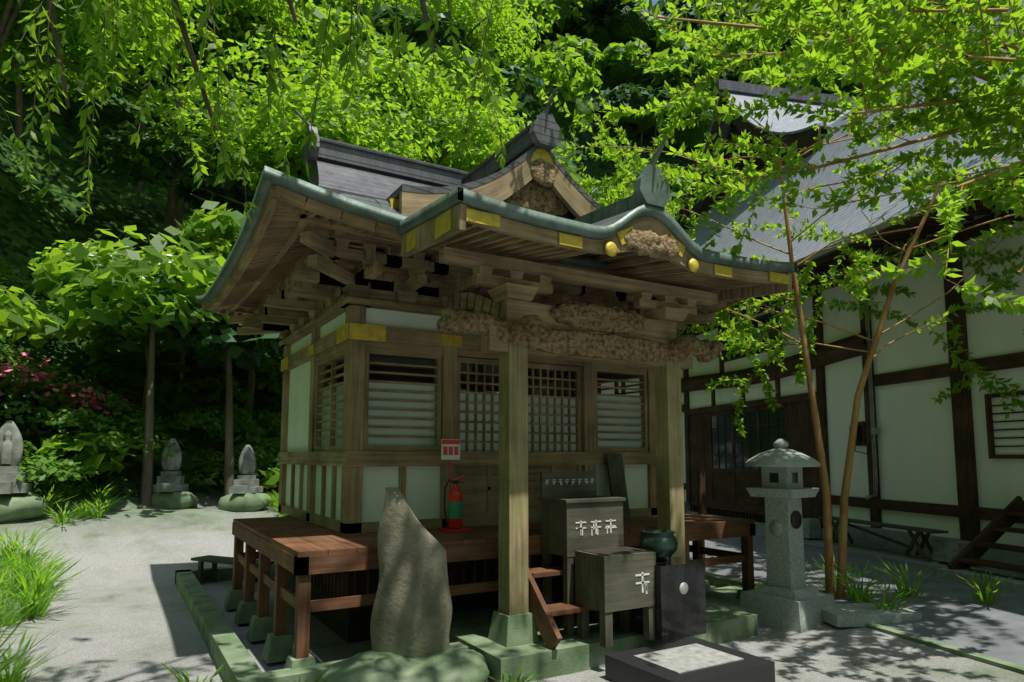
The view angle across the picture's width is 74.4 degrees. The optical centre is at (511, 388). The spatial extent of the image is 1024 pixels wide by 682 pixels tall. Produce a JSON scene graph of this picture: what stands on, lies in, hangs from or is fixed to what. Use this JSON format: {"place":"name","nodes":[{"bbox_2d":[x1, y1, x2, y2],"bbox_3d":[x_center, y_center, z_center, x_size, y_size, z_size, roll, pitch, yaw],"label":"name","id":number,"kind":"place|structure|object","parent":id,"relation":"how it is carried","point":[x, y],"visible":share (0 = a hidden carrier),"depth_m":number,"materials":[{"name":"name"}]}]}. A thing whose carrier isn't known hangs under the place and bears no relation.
{"place":"outdoors","nodes":[
{"label":"outdoors","id":0,"kind":"place"},
{"bbox_2d":[0,0,505,224],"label":"overhead tree","id":1,"kind":"object","parent":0,"point":[271,56],"depth_m":4.38,"materials":[{"name":"green plant"}]},
{"bbox_2d":[441,439,459,459],"bbox_3d":[-0.657,0.650,7.240,0.220,0.220,0.006,3,-7,-30],"label":"fire extinguisher sign","id":2,"kind":"object","parent":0,"point":[450,457],"visible":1,"depth_m":7.23,"materials":[{"name":"white plastic"}]},
{"bbox_2d":[0,0,1023,681],"bbox_3d":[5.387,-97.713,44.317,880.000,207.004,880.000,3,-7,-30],"label":"ground","id":3,"kind":"structure","parent":0,"point":[122,612],"depth_m":11.95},
{"bbox_2d":[0,492,44,522],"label":"jizo statue base","id":4,"kind":"object","parent":3,"relation":"on","point":[20,506],"visible":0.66,"depth_m":11.45,"materials":[{"name":"stone"}]},
{"bbox_2d":[0,421,31,493],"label":"jizo statue","id":5,"kind":"object","parent":4,"relation":"on","point":[11,446],"visible":1,"depth_m":11.63,"materials":[{"name":"stone"}]},
{"bbox_2d":[0,351,278,494],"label":"azalea blossoms","id":6,"kind":"object","parent":3,"relation":"on","point":[8,368],"visible":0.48,"depth_m":13.58,"materials":[{"name":"plant"}]},
{"bbox_2d":[124,234,185,392],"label":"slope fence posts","id":7,"kind":"object","parent":3,"relation":"on","point":[181,374],"visible":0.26,"depth_m":16.91,"materials":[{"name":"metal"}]},
{"bbox_2d":[149,489,197,509],"bbox_3d":[-7.070,2.321,13.985,1.020,0.591,0.970,3,-7,-30],"label":"boulder","id":8,"kind":"object","parent":3,"relation":"on","point":[181,500],"visible":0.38,"depth_m":13.65,"materials":[{"name":"green stone"}]},
{"bbox_2d":[153,438,188,491],"bbox_3d":[-7.042,1.562,13.976,0.707,1.091,0.776,3,-7,-30],"label":"jizo statue","id":9,"kind":"object","parent":8,"relation":"on","point":[170,479],"visible":0.9,"depth_m":13.91,"materials":[{"name":"stone"}]},
{"bbox_2d":[0,261,464,489],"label":"shrub foliage","id":10,"kind":"object","parent":3,"relation":"on","point":[91,420],"visible":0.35,"depth_m":13.81,"materials":[{"name":"green plant"}]},
{"bbox_2d":[191,555,273,584],"bbox_3d":[-4.079,2.675,9.814,1.350,0.380,0.320,-3,-6,27],"label":"bench","id":11,"kind":"object","parent":3,"relation":"on","point":[212,559],"visible":0.53,"depth_m":9.93,"materials":[{"name":"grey wood"}]},
{"bbox_2d":[219,493,267,511],"bbox_3d":[-5.558,2.342,13.987,0.951,0.507,0.703,1,-6,-12],"label":"jizo statue rock","id":12,"kind":"object","parent":3,"relation":"on","point":[245,502],"visible":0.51,"depth_m":13.71,"materials":[{"name":"stone"}]},
{"bbox_2d":[229,445,262,493],"bbox_3d":[-5.518,1.653,13.967,0.533,0.987,0.611,0,-6,1],"label":"jizo statue","id":13,"kind":"object","parent":12,"relation":"on","point":[246,481],"visible":1,"depth_m":13.95,"materials":[{"name":"stone"}]},
{"bbox_2d":[36,338,498,499],"bbox_3d":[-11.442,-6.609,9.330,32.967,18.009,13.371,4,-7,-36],"label":"shrub","id":14,"kind":"object","parent":3,"relation":"on","point":[267,380],"visible":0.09,"depth_m":16.14,"materials":[{"name":"green plant"}]},
{"bbox_2d":[0,0,550,429],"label":"trees","id":15,"kind":"object","parent":3,"relation":"on","point":[364,125],"depth_m":18.90,"materials":[{"name":"green plant"}]},
{"bbox_2d":[47,242,211,301],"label":"dogwood blossoms","id":16,"kind":"object","parent":15,"relation":"on","point":[93,256],"visible":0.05,"depth_m":13.96,"materials":[{"name":"plant"}]},
{"bbox_2d":[321,649,488,681],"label":"base rock","id":17,"kind":"object","parent":3,"relation":"on","point":[459,665],"visible":0.94,"depth_m":5.30,"materials":[{"name":"stone"}]},
{"bbox_2d":[370,487,451,658],"bbox_3d":[-0.831,1.635,5.627,0.692,1.620,0.198,1,-6,-11],"label":"stone stele","id":18,"kind":"object","parent":17,"relation":"on","point":[411,616],"visible":0.87,"depth_m":5.55,"materials":[{"name":"grey stone"}]},
{"bbox_2d":[15,0,858,506],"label":"hill forest trunks","id":19,"kind":"object","parent":3,"relation":"on","point":[149,408],"visible":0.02,"depth_m":14.59,"materials":[{"name":"brown plant"}]},
{"bbox_2d":[229,185,725,533],"bbox_3d":[-0.519,0.122,9.152,6.280,3.170,5.752,3,-7,-30],"label":"timber frame","id":20,"kind":"object","parent":3,"relation":"on","point":[330,275],"visible":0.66,"depth_m":7.51,"materials":[{"name":"brown wood"}]},
{"bbox_2d":[310,163,318,185],"bbox_3d":[-0.660,-2.041,9.606,5.380,1.495,3.480,3,-7,-30],"label":"copper barge","id":21,"kind":"object","parent":20,"relation":"attached to","point":[314,180],"visible":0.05,"depth_m":8.58},
{"bbox_2d":[285,308,647,521],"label":"wall panels","id":22,"kind":"object","parent":20,"relation":"in","point":[423,492],"visible":0.21,"depth_m":7.91,"materials":[{"name":"white paint"}]},
{"bbox_2d":[317,145,639,259],"bbox_3d":[-0.352,-2.002,9.078,6.320,1.817,6.450,3,-7,-30],"label":"roof","id":23,"kind":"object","parent":20,"relation":"on","point":[346,178],"visible":0.04,"depth_m":8.46,"materials":[{"name":"grey metal"}]},
{"bbox_2d":[303,111,595,200],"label":"hall ridges","id":24,"kind":"object","parent":23,"relation":"on","point":[543,130],"visible":0.5,"depth_m":8.75,"materials":[{"name":"grey metal"}]},
{"bbox_2d":[295,89,597,194],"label":"hall ridge horns","id":25,"kind":"object","parent":24,"relation":"attached to","point":[546,110],"visible":0.61,"depth_m":7.90},
{"bbox_2d":[308,146,601,208],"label":"hall roof edges","id":26,"kind":"object","parent":23,"relation":"attached to","point":[424,189],"visible":0.25,"depth_m":7.38,"materials":[{"name":"grey metal"}]},
{"bbox_2d":[321,382,641,451],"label":"hall frosted panes","id":27,"kind":"object","parent":20,"relation":"in","point":[385,441],"visible":0.36,"depth_m":7.78,"materials":[{"name":"white glass"}]},
{"bbox_2d":[202,184,764,315],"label":"roof eaves","id":28,"kind":"object","parent":20,"relation":"attached to","point":[274,252],"visible":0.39,"depth_m":6.69,"materials":[{"name":"brown wood"}]},
{"bbox_2d":[196,166,797,303],"bbox_3d":[-0.352,-1.263,9.005,6.420,0.531,6.550,3,-7,-30],"label":"roof edge","id":29,"kind":"object","parent":20,"relation":"attached to","point":[270,176],"visible":0.42,"depth_m":6.01,"materials":[{"name":"metal"}]},
{"bbox_2d":[399,147,596,217],"bbox_3d":[0.394,-2.178,7.828,3.640,1.415,0.290,3,-7,-30],"label":"bargeboard","id":30,"kind":"object","parent":20,"relation":"on","point":[574,200],"visible":0.45,"depth_m":7.70,"materials":[{"name":"brown wood"}]},
{"bbox_2d":[281,149,788,371],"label":"gold fittings","id":31,"kind":"object","parent":20,"relation":"attached to","point":[358,331],"visible":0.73,"depth_m":6.62,"materials":[{"name":"gold metal"}]},
{"bbox_2d":[436,158,724,362],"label":"wood carvings","id":32,"kind":"object","parent":20,"relation":"attached to","point":[538,194],"visible":0.94,"depth_m":6.71,"materials":[{"name":"brown wood"}]},
{"bbox_2d":[401,203,791,302],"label":"hall karahafu boards","id":33,"kind":"object","parent":20,"relation":"attached to","point":[425,236],"visible":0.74,"depth_m":6.02,"materials":[{"name":"brown wood"}]},
{"bbox_2d":[605,454,630,518],"bbox_3d":[1.326,1.223,8.452,0.270,0.815,0.165,5,-7,-38],"label":"leaning notice board","id":34,"kind":"object","parent":20,"relation":"on","point":[616,475],"visible":0.71,"depth_m":8.45,"materials":[{"name":"grey wood"}]},
{"bbox_2d":[573,137,670,223],"bbox_3d":[0.946,-1.917,6.863,0.380,0.592,1.823,3,-7,-30],"label":"roof ridge ornament","id":35,"kind":"object","parent":20,"relation":"attached to","point":[649,189],"visible":0.73,"depth_m":6.25,"materials":[{"name":"green metal"}]},
{"bbox_2d":[224,580,742,669],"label":"foundation stones","id":36,"kind":"object","parent":3,"relation":"on","point":[506,630],"visible":0.26,"depth_m":6.11,"materials":[{"name":"stone"}]},
{"bbox_2d":[232,513,755,658],"bbox_3d":[-0.222,2.066,8.274,5.508,0.912,4.951,3,-7,-30],"label":"wooden veranda","id":37,"kind":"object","parent":36,"relation":"on","point":[303,551],"depth_m":6.50,"materials":[{"name":"brown wood"}]},
{"bbox_2d":[438,439,471,532],"bbox_3d":[-0.600,1.011,7.106,0.280,0.955,0.258,3,-7,-30],"label":"fire extinguisher","id":38,"kind":"object","parent":37,"relation":"on","point":[455,495],"visible":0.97,"depth_m":7.04,"materials":[{"name":"red metal"}]},
{"bbox_2d":[443,479,463,524],"bbox_3d":[-0.613,1.184,7.071,0.224,0.469,0.048,3,-7,-30],"label":"extinguisher hose","id":39,"kind":"object","parent":38,"relation":"attached to","point":[455,481],"visible":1,"depth_m":7.03,"materials":[{"name":"black rubber"}]},
{"bbox_2d":[447,502,462,518],"bbox_3d":[-0.595,1.267,7.073,0.159,0.170,0.159,3,-7,-30],"label":"extinguisher label","id":40,"kind":"object","parent":38,"relation":"attached to","point":[455,510],"visible":0.87,"depth_m":7.01,"materials":[{"name":"green paper"}]},
{"bbox_2d":[0,0,997,351],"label":"broadleaf forest","id":41,"kind":"object","parent":3,"relation":"on","point":[70,282],"visible":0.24,"depth_m":23.91,"materials":[{"name":"green plant"}]},
{"bbox_2d":[0,477,1013,681],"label":"grass clumps","id":42,"kind":"object","parent":3,"relation":"on","point":[34,584],"visible":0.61,"depth_m":8.08,"materials":[{"name":"green plant"}]},
{"bbox_2d":[65,0,994,372],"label":"foliage","id":43,"kind":"object","parent":3,"relation":"on","point":[243,350],"visible":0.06,"depth_m":20.09,"materials":[{"name":"green plant"}]},
{"bbox_2d":[175,563,1023,681],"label":"kerb stones","id":44,"kind":"object","parent":3,"relation":"on","point":[224,645],"visible":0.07,"depth_m":6.38,"materials":[{"name":"stone"}]},
{"bbox_2d":[449,585,757,681],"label":"porch slab","id":45,"kind":"structure","parent":3,"relation":"on","point":[470,629],"depth_m":6.21,"materials":[{"name":"stone"}]},
{"bbox_2d":[538,471,625,635],"bbox_3d":[0.695,1.578,6.665,0.720,1.500,0.480,3,-7,-30],"label":"offertory box","id":46,"kind":"object","parent":45,"relation":"on","point":[561,514],"visible":0.68,"depth_m":6.55,"materials":[{"name":"grey wood"}]},
{"bbox_2d":[575,546,655,647],"bbox_3d":[0.957,1.894,6.229,0.600,0.785,0.440,3,-7,-30],"label":"offering box","id":47,"kind":"object","parent":45,"relation":"on","point":[606,580],"visible":0.99,"depth_m":6.08,"materials":[{"name":"grey wood"}]},
{"bbox_2d":[565,496,706,640],"bbox_3d":[1.168,1.686,6.503,1.060,1.252,0.820,3,-7,-30],"label":"stone incense stand","id":48,"kind":"object","parent":45,"relation":"on","point":[678,614],"visible":0.75,"depth_m":6.25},
{"bbox_2d":[545,478,687,593],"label":"painted characters","id":49,"kind":"object","parent":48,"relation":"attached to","point":[683,588],"visible":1,"depth_m":6.41,"materials":[{"name":"white paint"}]},
{"bbox_2d":[639,529,677,561],"bbox_3d":[1.422,1.520,6.542,0.370,0.280,0.370,3,-7,-30],"label":"bronze urn","id":50,"kind":"object","parent":48,"relation":"on","point":[662,544],"visible":0.84,"depth_m":6.41,"materials":[{"name":"green metal"}]},
{"bbox_2d":[353,0,978,215],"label":"tree foliage","id":51,"kind":"object","parent":3,"relation":"on","point":[630,28],"visible":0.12,"depth_m":49.30,"materials":[{"name":"green plant"}]},
{"bbox_2d":[605,637,774,681],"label":"stone slab","id":52,"kind":"structure","parent":3,"relation":"on","point":[695,659],"depth_m":5.52,"materials":[{"name":"black stone"}]},
{"bbox_2d":[698,471,705,571],"bbox_3d":[2.928,2.088,10.421,0.140,1.610,0.070,3,-7,-30],"label":"wooden sign post","id":53,"kind":"object","parent":3,"relation":"on","point":[701,494],"visible":0.5,"depth_m":10.43,"materials":[{"name":"brown wood"}]},
{"bbox_2d":[445,0,1023,598],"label":"tree","id":54,"kind":"object","parent":3,"relation":"on","point":[885,24],"depth_m":7.18,"materials":[{"name":"green plant"}]},
{"bbox_2d":[739,438,921,632],"bbox_3d":[3.546,1.595,7.632,1.505,2.070,1.459,3,-7,-30],"label":"stone lantern","id":55,"kind":"object","parent":3,"relation":"on","point":[785,597],"visible":1,"depth_m":7.53,"materials":[{"name":"stone"}]},
{"bbox_2d":[684,501,1023,595],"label":"temple plinth stones","id":56,"kind":"object","parent":3,"relation":"on","point":[947,549],"visible":0.37,"depth_m":10.31,"materials":[{"name":"grey stone"}]},
{"bbox_2d":[597,125,1023,540],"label":"temple timber","id":57,"kind":"object","parent":56,"relation":"on","point":[726,489],"visible":0.45,"depth_m":13.00,"materials":[{"name":"brown wood"}]},
{"bbox_2d":[675,91,850,226],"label":"temple roof","id":58,"kind":"structure","parent":57,"relation":"on","point":[786,123],"depth_m":22.41,"materials":[{"name":"grey metal"}]},
{"bbox_2d":[698,123,783,216],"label":"gable wall","id":59,"kind":"structure","parent":58,"relation":"attached to","point":[704,208],"depth_m":22.94,"materials":[{"name":"white paint"}]},
{"bbox_2d":[676,93,820,227],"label":"temple barge boards","id":60,"kind":"object","parent":58,"relation":"attached to","point":[805,139],"visible":0.45,"depth_m":20.61,"materials":[{"name":"wood"}]},
{"bbox_2d":[674,91,831,218],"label":"temple roof edges","id":61,"kind":"object","parent":58,"relation":"attached to","point":[803,129],"visible":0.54,"depth_m":19.62,"materials":[{"name":"metal"}]},
{"bbox_2d":[714,79,853,108],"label":"roof ridge","id":62,"kind":"structure","parent":58,"relation":"on","point":[743,88],"depth_m":22.82,"materials":[{"name":"grey metal"}]},
{"bbox_2d":[683,0,1023,266],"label":"roof","id":63,"kind":"structure","parent":57,"relation":"on","point":[847,220],"depth_m":14.82,"materials":[{"name":"grey tile"}]},
{"bbox_2d":[503,200,572,219],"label":"hall gable pediments","id":64,"kind":"object","parent":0,"point":[566,216],"visible":0.01,"depth_m":8.29,"materials":[{"name":"brown wood"}]},
{"bbox_2d":[498,326,684,615],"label":"hall porch pillars","id":65,"kind":"structure","parent":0,"point":[513,500],"depth_m":6.25,"materials":[{"name":"brown wood"}]},
{"bbox_2d":[640,0,694,30],"label":"sky","id":66,"kind":"structure","parent":0,"point":[654,2],"materials":[{"name":"blue"}]},
{"bbox_2d":[494,392,1023,665],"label":"paved path","id":67,"kind":"structure","parent":0,"point":[953,613],"depth_m":7.78,"materials":[{"name":"grey concrete"}]},
{"bbox_2d":[697,315,820,524],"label":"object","id":68,"kind":"object","parent":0,"point":[763,420],"visible":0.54,"depth_m":16.32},
{"bbox_2d":[769,472,801,528],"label":"lantern openings","id":69,"kind":"object","parent":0,"point":[796,519],"visible":1,"depth_m":7.63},
{"bbox_2d":[601,209,1023,546],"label":"temple plaster walls","id":70,"kind":"structure","parent":0,"point":[916,450],"depth_m":11.42,"materials":[{"name":"white paint"}]},
{"bbox_2d":[849,282,879,499],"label":"meter conduits","id":71,"kind":"object","parent":70,"relation":"attached to","point":[875,430],"visible":0.8,"depth_m":12.28,"materials":[{"name":"grey metal"}]},
{"bbox_2d":[818,516,948,558],"bbox_3d":[6.206,2.509,11.483,1.066,0.449,2.570,3,-7,-30],"label":"bench","id":72,"kind":"object","parent":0,"point":[920,531],"visible":0.72,"depth_m":10.84,"materials":[{"name":"brown wood"}]},
{"bbox_2d":[947,496,1023,572],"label":"wooden stairs","id":73,"kind":"structure","parent":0,"point":[990,534],"depth_m":9.05,"materials":[{"name":"brown wood"}]}
]}

